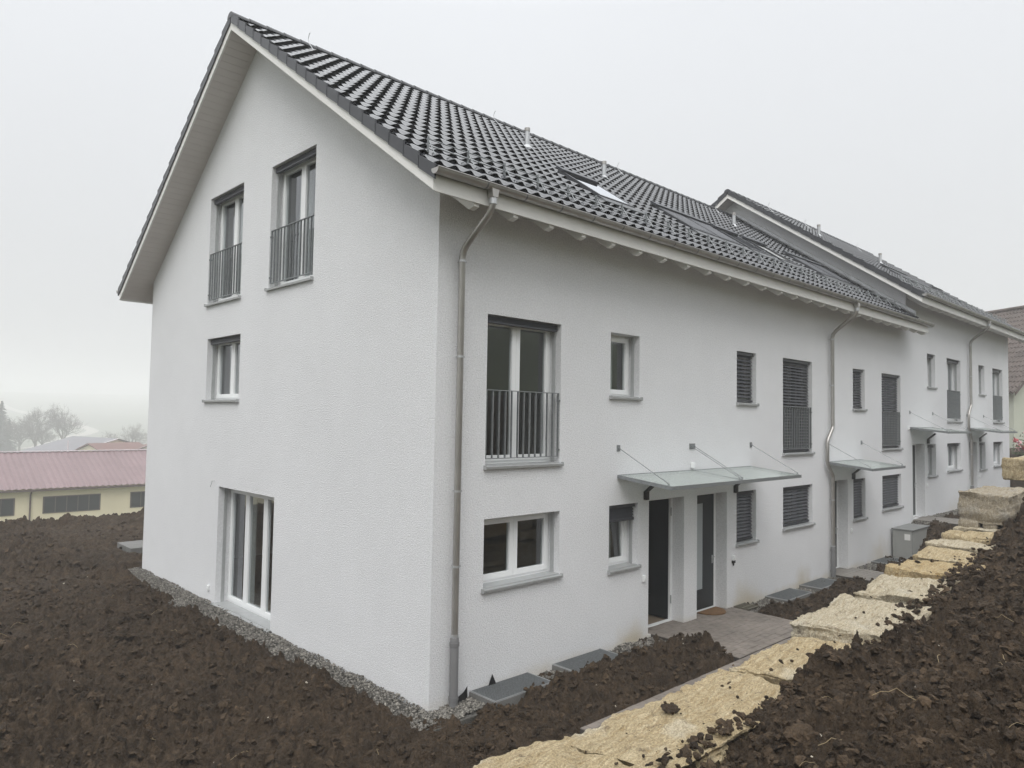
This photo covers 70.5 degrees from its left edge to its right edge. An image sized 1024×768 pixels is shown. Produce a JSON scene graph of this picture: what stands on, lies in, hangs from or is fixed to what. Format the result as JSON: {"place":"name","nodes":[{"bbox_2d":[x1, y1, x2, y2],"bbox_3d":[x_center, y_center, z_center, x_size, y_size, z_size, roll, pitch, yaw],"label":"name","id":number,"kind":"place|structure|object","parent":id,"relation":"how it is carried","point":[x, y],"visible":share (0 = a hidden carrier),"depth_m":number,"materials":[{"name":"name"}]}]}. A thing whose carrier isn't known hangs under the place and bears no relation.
{"place":"outdoors","nodes":[
{"label":"outdoors","id":0,"kind":"place"},
{"bbox_2d":[0,403,98,448],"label":"road","id":1,"kind":"structure","parent":0,"point":[89,430],"depth_m":558.50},
{"bbox_2d":[0,392,148,452],"bbox_3d":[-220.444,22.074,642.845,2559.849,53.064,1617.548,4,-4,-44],"label":"ground","id":2,"kind":"structure","parent":0,"point":[112,414],"depth_m":792.82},
{"bbox_2d":[0,401,16,452],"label":"conifer","id":3,"kind":"object","parent":2,"relation":"on","point":[2,417],"visible":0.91,"depth_m":259.18,"materials":[{"name":"grey plant"}]},
{"bbox_2d":[0,418,17,452],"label":"conifer","id":4,"kind":"object","parent":2,"relation":"on","point":[11,448],"visible":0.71,"depth_m":259.37,"materials":[{"name":"grey plant"}]},
{"bbox_2d":[1,415,34,450],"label":"bare tree","id":5,"kind":"object","parent":2,"relation":"on","point":[19,437],"visible":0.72,"depth_m":258.59,"materials":[{"name":"grey plant"}]},
{"bbox_2d":[5,402,58,446],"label":"bare tree","id":6,"kind":"object","parent":2,"relation":"on","point":[28,425],"visible":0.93,"depth_m":258.66,"materials":[{"name":"grey plant"}]},
{"bbox_2d":[20,423,57,444],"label":"bare tree","id":7,"kind":"object","parent":2,"relation":"on","point":[42,438],"visible":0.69,"depth_m":264.32,"materials":[{"name":"grey plant"}]},
{"bbox_2d":[44,404,89,439],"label":"bare tree","id":8,"kind":"object","parent":2,"relation":"on","point":[61,425],"visible":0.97,"depth_m":258.62,"materials":[{"name":"grey plant"}]},
{"bbox_2d":[17,436,128,452],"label":"shed","id":9,"kind":"structure","parent":2,"relation":"on","point":[75,442],"depth_m":153.31,"materials":[{"name":"grey"}]},
{"bbox_2d":[0,449,146,521],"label":"barn","id":10,"kind":"structure","parent":2,"relation":"on","point":[55,485],"depth_m":57.22,"materials":[{"name":"red metal"}]},
{"bbox_2d":[0,498,14,516],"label":"window","id":11,"kind":"structure","parent":10,"relation":"in","point":[7,506],"depth_m":52.98,"materials":[{"name":"grey"}]},
{"bbox_2d":[42,494,100,513],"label":"window","id":12,"kind":"structure","parent":10,"relation":"in","point":[85,502],"depth_m":55.81,"materials":[{"name":"grey"}]},
{"bbox_2d":[130,491,144,507],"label":"window","id":13,"kind":"structure","parent":10,"relation":"in","point":[137,499],"depth_m":59.08,"materials":[{"name":"grey"}]},
{"bbox_2d":[73,442,144,451],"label":"shed","id":14,"kind":"structure","parent":2,"relation":"on","point":[118,446],"depth_m":142.58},
{"bbox_2d":[102,431,124,439],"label":"bare tree","id":15,"kind":"object","parent":2,"relation":"on","point":[108,436],"visible":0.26,"depth_m":260.47,"materials":[{"name":"grey plant"}]},
{"bbox_2d":[121,423,146,443],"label":"bare tree","id":16,"kind":"object","parent":2,"relation":"on","point":[134,432],"visible":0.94,"depth_m":258.81,"materials":[{"name":"grey plant"}]},
{"bbox_2d":[116,11,934,711],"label":"terraced house","id":17,"kind":"structure","parent":2,"relation":"on","point":[450,401],"depth_m":13.38,"materials":[{"name":"paint"}]},
{"bbox_2d":[202,335,240,402],"bbox_3d":[-6.101,-0.306,15.560,0.379,1.410,1.808,4,-4,-44],"label":"window","id":18,"kind":"structure","parent":17,"relation":"in","point":[234,340],"depth_m":15.72,"materials":[{"name":"white"}]},
{"bbox_2d":[204,185,243,306],"bbox_3d":[-6.027,-2.955,15.833,0.624,2.450,1.818,4,-4,-44],"label":"french window","id":19,"kind":"structure","parent":17,"relation":"in","point":[236,196],"depth_m":15.85,"materials":[{"name":"white plastic"}]},
{"bbox_2d":[211,488,273,632],"bbox_3d":[-5.144,3.395,14.518,0.654,2.490,2.648,4,-4,-44],"label":"terrace door","id":20,"kind":"structure","parent":17,"relation":"in","point":[259,617],"depth_m":14.80,"materials":[{"name":"white plastic"}]},
{"bbox_2d":[264,147,316,291],"bbox_3d":[-3.926,-3.025,13.643,0.624,2.450,1.808,4,-4,-44],"label":"french window","id":21,"kind":"structure","parent":17,"relation":"in","point":[304,256],"depth_m":13.71,"materials":[{"name":"white"}]},
{"bbox_2d":[481,512,562,593],"bbox_3d":[0.088,2.568,11.296,1.718,1.070,0.379,4,-4,-44],"label":"window","id":22,"kind":"structure","parent":17,"relation":"in","point":[513,576],"depth_m":11.39,"materials":[{"name":"white plastic"}]},
{"bbox_2d":[483,315,563,469],"bbox_3d":[0.122,0.146,11.405,1.698,2.320,0.379,4,-4,-44],"label":"french window","id":23,"kind":"structure","parent":17,"relation":"in","point":[512,459],"depth_m":11.48,"materials":[{"name":"white plastic"}]},
{"bbox_2d":[607,503,640,574],"bbox_3d":[1.824,2.750,13.126,0.908,1.180,0.624,4,-4,-44],"label":"window","id":24,"kind":"structure","parent":17,"relation":"in","point":[620,514],"depth_m":13.19,"materials":[{"name":"white"}]},
{"bbox_2d":[609,335,642,400],"bbox_3d":[1.879,-0.301,13.275,0.918,1.190,0.624,4,-4,-44],"label":"window","id":25,"kind":"structure","parent":17,"relation":"in","point":[623,394],"depth_m":13.47,"materials":[{"name":"white plastic"}]},
{"bbox_2d":[648,498,671,627],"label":"front door","id":26,"kind":"structure","parent":17,"relation":"in","point":[660,510],"depth_m":14.56,"materials":[{"name":"black"}]},
{"bbox_2d":[697,493,715,611],"bbox_3d":[3.956,3.512,15.185,1.170,2.475,0.130,4,-4,-44],"label":"front door","id":27,"kind":"structure","parent":17,"relation":"in","point":[706,503],"depth_m":15.34,"materials":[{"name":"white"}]},
{"bbox_2d":[736,490,758,546],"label":"window","id":28,"kind":"structure","parent":17,"relation":"in","point":[744,529],"depth_m":16.10,"materials":[{"name":"white"}]},
{"bbox_2d":[736,351,759,405],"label":"window","id":29,"kind":"structure","parent":17,"relation":"in","point":[741,356],"depth_m":16.30,"materials":[{"name":"white metal"}]},
{"bbox_2d":[782,358,814,455],"bbox_3d":[6.976,0.580,17.969,1.678,2.350,0.379,4,-4,-44],"label":"french window","id":30,"kind":"structure","parent":17,"relation":"in","point":[796,418],"depth_m":17.98,"materials":[{"name":"white"}]},
{"bbox_2d":[782,484,815,531],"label":"window","id":31,"kind":"structure","parent":17,"relation":"in","point":[789,523],"depth_m":17.88,"materials":[{"name":"white metal"}]},
{"bbox_2d":[835,480,837,567],"bbox_3d":[8.649,3.821,19.679,1.000,2.445,0.130,4,-4,-44],"label":"front door","id":32,"kind":"structure","parent":17,"relation":"in","point":[836,482],"depth_m":19.98,"materials":[{"name":"white metal"}]},
{"bbox_2d":[852,369,867,410],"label":"window","id":33,"kind":"structure","parent":17,"relation":"in","point":[855,371],"depth_m":20.73,"materials":[{"name":"white"}]},
{"bbox_2d":[853,478,867,521],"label":"window","id":34,"kind":"structure","parent":17,"relation":"in","point":[858,516],"depth_m":20.54,"materials":[{"name":"white"}]},
{"bbox_2d":[882,373,903,450],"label":"french window","id":35,"kind":"structure","parent":17,"relation":"in","point":[891,424],"depth_m":22.43,"materials":[{"name":"white"}]},
{"bbox_2d":[882,474,903,511],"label":"window","id":36,"kind":"structure","parent":17,"relation":"in","point":[887,502],"depth_m":22.33,"materials":[{"name":"white"}]},
{"bbox_2d":[711,189,1023,522],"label":"terraced house","id":37,"kind":"structure","parent":2,"relation":"on","point":[957,390],"depth_m":26.44,"materials":[{"name":"paint"}]},
{"bbox_2d":[912,444,916,515],"bbox_3d":[13.256,3.204,24.120,1.210,2.435,0.130,4,-4,-44],"label":"front door","id":38,"kind":"structure","parent":37,"relation":"in","point":[913,445],"depth_m":24.44,"materials":[{"name":"white"}]},
{"bbox_2d":[927,444,937,477],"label":"window","id":39,"kind":"structure","parent":37,"relation":"in","point":[930,446],"depth_m":25.26,"materials":[{"name":"white"}]},
{"bbox_2d":[927,354,937,388],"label":"window","id":40,"kind":"structure","parent":37,"relation":"in","point":[930,357],"depth_m":25.44,"materials":[{"name":"white"}]},
{"bbox_2d":[947,443,962,472],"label":"window","id":41,"kind":"structure","parent":37,"relation":"in","point":[950,446],"depth_m":27.17,"materials":[{"name":"white"}]},
{"bbox_2d":[947,359,962,422],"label":"french window","id":42,"kind":"structure","parent":37,"relation":"in","point":[953,397],"depth_m":27.11,"materials":[{"name":"white"}]},
{"bbox_2d":[978,366,986,395],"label":"window","id":43,"kind":"structure","parent":37,"relation":"in","point":[979,367],"depth_m":29.84,"materials":[{"name":"white plastic"}]},
{"bbox_2d":[979,442,987,470],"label":"window","id":44,"kind":"structure","parent":37,"relation":"in","point":[981,469],"depth_m":29.68,"materials":[{"name":"white"}]},
{"bbox_2d":[993,442,1000,466],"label":"window","id":45,"kind":"structure","parent":37,"relation":"in","point":[994,443],"depth_m":31.64,"materials":[{"name":"white plastic"}]},
{"bbox_2d":[992,369,1004,423],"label":"french window","id":46,"kind":"structure","parent":37,"relation":"in","point":[997,400],"depth_m":31.49,"materials":[{"name":"white"}]},
{"bbox_2d":[985,305,1023,447],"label":"neighbour house","id":47,"kind":"structure","parent":2,"relation":"on","point":[1013,316],"depth_m":42.93,"materials":[{"name":"brown ceramic"}]},
{"bbox_3d":[7.063,3.627,11.491,22.566,2.740,1.074,4,-4,-44],"label":"retaining wall","id":48,"kind":"object","parent":2,"relation":"on","visible":0},
{"bbox_2d":[473,739,654,767],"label":"limestone block","id":49,"kind":"structure","parent":48,"relation":"on","point":[563,753],"depth_m":5.14,"materials":[{"name":"beige stone"}]},
{"bbox_2d":[564,669,780,767],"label":"limestone block","id":50,"kind":"structure","parent":48,"relation":"on","point":[703,700],"depth_m":5.91,"materials":[{"name":"beige stone"}]},
{"bbox_2d":[660,704,680,714],"bbox_3d":[1.333,2.772,6.044,0.182,0.159,0.175,4,-4,-44],"label":"soil clod","id":51,"kind":"object","parent":50,"relation":"on","point":[672,709],"visible":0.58,"depth_m":6.05,"materials":[{"name":"brown soil"}]},
{"bbox_2d":[729,636,862,685],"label":"limestone block","id":52,"kind":"structure","parent":48,"relation":"on","point":[761,663],"depth_m":7.52,"materials":[{"name":"beige stone"}]},
{"bbox_2d":[790,593,931,643],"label":"limestone block","id":53,"kind":"structure","parent":48,"relation":"on","point":[833,620],"depth_m":8.47,"materials":[{"name":"beige stone"}]},
{"bbox_2d":[853,574,959,604],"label":"limestone block","id":54,"kind":"structure","parent":48,"relation":"on","point":[894,588],"depth_m":9.59,"materials":[{"name":"beige stone"}]},
{"bbox_2d":[884,559,985,579],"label":"limestone block","id":55,"kind":"structure","parent":48,"relation":"on","point":[909,568],"depth_m":10.47,"materials":[{"name":"beige stone"}]},
{"bbox_2d":[912,546,976,563],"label":"limestone block","id":56,"kind":"structure","parent":48,"relation":"on","point":[929,553],"depth_m":11.09,"materials":[{"name":"beige stone"}]},
{"bbox_2d":[941,530,993,544],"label":"limestone block","id":57,"kind":"structure","parent":48,"relation":"on","point":[970,536],"depth_m":12.09,"materials":[{"name":"beige stone"}]},
{"bbox_2d":[953,525,1002,531],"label":"limestone block","id":58,"kind":"structure","parent":48,"relation":"on","point":[965,529],"depth_m":12.46,"materials":[{"name":"beige stone"}]},
{"bbox_2d":[958,519,981,527],"bbox_3d":[8.073,2.490,12.759,0.395,0.220,0.344,4,-4,-44],"label":"stone","id":59,"kind":"object","parent":58,"relation":"on","point":[967,523],"visible":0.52,"depth_m":12.63,"materials":[{"name":"grey stone"}]},
{"bbox_2d":[117,540,142,553],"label":"terrace","id":60,"kind":"structure","parent":0,"point":[133,546],"depth_m":21.21,"materials":[{"name":"concrete"}]},
{"bbox_2d":[0,507,486,767],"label":"soil","id":61,"kind":"structure","parent":0,"point":[104,554],"depth_m":10.47,"materials":[{"name":"brown soil"}]},
{"bbox_2d":[0,517,119,595],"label":"soil clods","id":62,"kind":"object","parent":61,"relation":"on","point":[42,575],"visible":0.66,"depth_m":18.46,"materials":[{"name":"brown soil"}]},
{"bbox_2d":[66,513,141,557],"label":"soil clods","id":63,"kind":"object","parent":61,"relation":"on","point":[97,525],"visible":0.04,"depth_m":24.34,"materials":[{"name":"brown soil"}]},
{"bbox_2d":[0,572,306,763],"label":"soil clods","id":64,"kind":"object","parent":61,"relation":"on","point":[263,667],"visible":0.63,"depth_m":10.36,"materials":[{"name":"brown soil"}]},
{"bbox_2d":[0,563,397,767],"bbox_3d":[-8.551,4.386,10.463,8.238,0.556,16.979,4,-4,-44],"label":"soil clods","id":65,"kind":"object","parent":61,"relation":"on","point":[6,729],"visible":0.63,"depth_m":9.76,"materials":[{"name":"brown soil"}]},
{"bbox_2d":[3,557,1023,767],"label":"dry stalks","id":66,"kind":"object","parent":61,"relation":"on","point":[822,697],"visible":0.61,"depth_m":5.48,"materials":[{"name":"brown plant"}]},
{"bbox_2d":[128,566,873,730],"bbox_3d":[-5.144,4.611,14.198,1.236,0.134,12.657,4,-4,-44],"label":"gravel","id":67,"kind":"structure","parent":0,"point":[152,579],"depth_m":12.24,"materials":[{"name":"grey gravel"}]},
{"bbox_2d":[458,687,466,701],"bbox_3d":[-0.698,4.427,10.238,0.031,0.270,0.222,-1,-4,41],"label":"membrane flap","id":68,"kind":"object","parent":67,"relation":"on","point":[462,696],"visible":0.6,"depth_m":10.26,"materials":[{"name":"black plastic"}]},
{"bbox_2d":[489,674,495,685],"bbox_3d":[-0.289,4.399,10.667,0.130,0.260,0.019,4,-4,-44],"label":"membrane flap","id":69,"kind":"object","parent":67,"relation":"on","point":[492,680],"visible":0.59,"depth_m":10.66,"materials":[{"name":"black plastic"}]},
{"bbox_2d":[469,672,550,705],"bbox_3d":[0.000,4.600,10.583,1.180,0.370,0.556,4,-4,-44],"label":"light well","id":70,"kind":"object","parent":67,"relation":"on","point":[510,691],"visible":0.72,"depth_m":10.45,"materials":[{"name":"concrete"}]},
{"bbox_2d":[552,648,617,672],"bbox_3d":[1.263,4.679,11.792,1.200,0.370,0.556,4,-4,-44],"label":"light well","id":71,"kind":"object","parent":67,"relation":"on","point":[576,663],"visible":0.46,"depth_m":11.79,"materials":[{"name":"metal"}]},
{"bbox_2d":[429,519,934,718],"bbox_3d":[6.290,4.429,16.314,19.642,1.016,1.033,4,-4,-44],"label":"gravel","id":72,"kind":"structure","parent":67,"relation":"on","point":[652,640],"depth_m":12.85,"materials":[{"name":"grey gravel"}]},
{"bbox_2d":[733,602,759,610],"bbox_3d":[5.037,4.783,15.558,0.500,0.038,0.352,4,-4,-44],"label":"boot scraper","id":73,"kind":"object","parent":72,"relation":"on","point":[745,606],"visible":1,"depth_m":15.53,"materials":[{"name":"metal"}]},
{"bbox_2d":[765,588,811,603],"bbox_3d":[6.385,5.025,16.697,1.220,0.370,0.556,4,-4,-44],"label":"light well","id":74,"kind":"object","parent":67,"relation":"on","point":[791,594],"visible":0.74,"depth_m":16.65,"materials":[{"name":"concrete"}]},
{"bbox_2d":[799,577,835,591],"bbox_3d":[7.658,5.104,17.916,1.250,0.370,0.556,4,-4,-44],"label":"light well","id":75,"kind":"object","parent":67,"relation":"on","point":[821,583],"visible":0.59,"depth_m":17.77,"materials":[{"name":"concrete"}]},
{"bbox_2d":[871,557,901,563],"bbox_3d":[10.973,5.312,21.091,1.200,0.370,0.556,4,-4,-44],"label":"light well","id":76,"kind":"object","parent":67,"relation":"on","point":[883,560],"visible":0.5,"depth_m":21.05,"materials":[{"name":"concrete"}]},
{"bbox_2d":[0,0,1023,395],"label":"sky","id":77,"kind":"structure","parent":0,"point":[895,128],"materials":[{"name":"white"}]},
{"bbox_2d":[406,512,959,762],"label":"soil","id":78,"kind":"structure","parent":0,"point":[648,659],"depth_m":10.66,"materials":[{"name":"brown soil"}]},
{"bbox_2d":[891,523,929,558],"bbox_3d":[12.274,4.881,22.265,1.560,0.985,0.610,4,-4,-44],"label":"utility cabinet","id":79,"kind":"object","parent":78,"relation":"on","point":[908,538],"visible":0.84,"depth_m":21.81,"materials":[{"name":"grey metal"}]},
{"bbox_2d":[928,509,957,516],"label":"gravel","id":80,"kind":"structure","parent":78,"relation":"on","point":[944,514],"depth_m":25.08,"materials":[{"name":"grey gravel"}]},
{"bbox_2d":[580,637,790,733],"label":"path","id":81,"kind":"structure","parent":0,"point":[658,697],"depth_m":10.61,"materials":[{"name":"grey concrete"}]},
{"bbox_2d":[648,607,792,660],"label":"path","id":82,"kind":"structure","parent":0,"point":[737,633],"depth_m":13.79,"materials":[{"name":"grey concrete"}]},
{"bbox_2d":[697,606,725,614],"bbox_3d":[4.209,4.720,15.009,0.720,0.020,0.400,4,-4,-44],"label":"doormat","id":83,"kind":"object","parent":82,"relation":"on","point":[715,610],"visible":1,"depth_m":14.97,"materials":[{"name":"brown fabric"}]},
{"bbox_2d":[679,503,1023,767],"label":"soil","id":84,"kind":"structure","parent":0,"point":[912,756],"depth_m":5.61,"materials":[{"name":"brown soil"}]},
{"bbox_2d":[519,530,1010,767],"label":"soil clods","id":85,"kind":"object","parent":84,"relation":"on","point":[726,729],"visible":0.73,"depth_m":6.10,"materials":[{"name":"brown soil"}]},
{"bbox_2d":[803,663,844,677],"bbox_3d":[2.855,2.732,6.566,0.457,0.381,0.437,4,-4,-44],"label":"soil clod","id":86,"kind":"object","parent":84,"relation":"on","point":[807,668],"visible":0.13,"depth_m":6.49,"materials":[{"name":"brown soil"}]},
{"bbox_2d":[763,580,1023,767],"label":"soil clods","id":87,"kind":"object","parent":84,"relation":"on","point":[983,759],"visible":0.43,"depth_m":6.05,"materials":[{"name":"brown soil"}]},
{"bbox_2d":[783,556,1023,750],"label":"soil clods","id":88,"kind":"object","parent":84,"relation":"on","point":[799,731],"visible":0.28,"depth_m":5.47,"materials":[{"name":"brown soil"}]},
{"bbox_2d":[925,539,995,552],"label":"limestone block","id":89,"kind":"structure","parent":84,"relation":"on","point":[958,544],"depth_m":11.59,"materials":[{"name":"beige stone"}]},
{"bbox_2d":[946,497,1023,584],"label":"soil clods","id":90,"kind":"object","parent":84,"relation":"on","point":[980,580],"visible":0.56,"depth_m":10.45,"materials":[{"name":"brown soil"}]},
{"bbox_2d":[957,486,1023,524],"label":"boulder","id":91,"kind":"object","parent":84,"relation":"on","point":[990,505],"visible":0.9,"depth_m":12.56,"materials":[{"name":"grey stone"}]},
{"bbox_2d":[982,524,1000,528],"bbox_3d":[8.295,2.468,12.524,0.251,0.175,0.246,4,-4,-44],"label":"stone","id":92,"kind":"object","parent":84,"relation":"on","point":[994,526],"visible":0.49,"depth_m":12.44,"materials":[{"name":"grey stone"}]},
{"bbox_2d":[1001,456,1023,480],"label":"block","id":93,"kind":"structure","parent":84,"relation":"on","point":[1012,468],"depth_m":14.90,"materials":[{"name":"yellow stone"}]},
{"bbox_2d":[836,568,883,580],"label":"path","id":94,"kind":"structure","parent":0,"point":[850,573],"depth_m":19.19,"materials":[{"name":"grey concrete"}]},
{"bbox_2d":[913,516,958,525],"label":"path","id":95,"kind":"structure","parent":0,"point":[953,521],"depth_m":23.47,"materials":[{"name":"grey concrete"}]},
{"bbox_2d":[1009,448,1023,487],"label":"soil","id":96,"kind":"structure","parent":0,"point":[1015,483],"depth_m":32.65,"materials":[{"name":"brown soil"}]},
{"bbox_2d":[1011,432,1023,455],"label":"rose bush","id":97,"kind":"object","parent":96,"relation":"on","point":[1018,449],"visible":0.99,"depth_m":33.04,"materials":[{"name":"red plant"}]}
]}

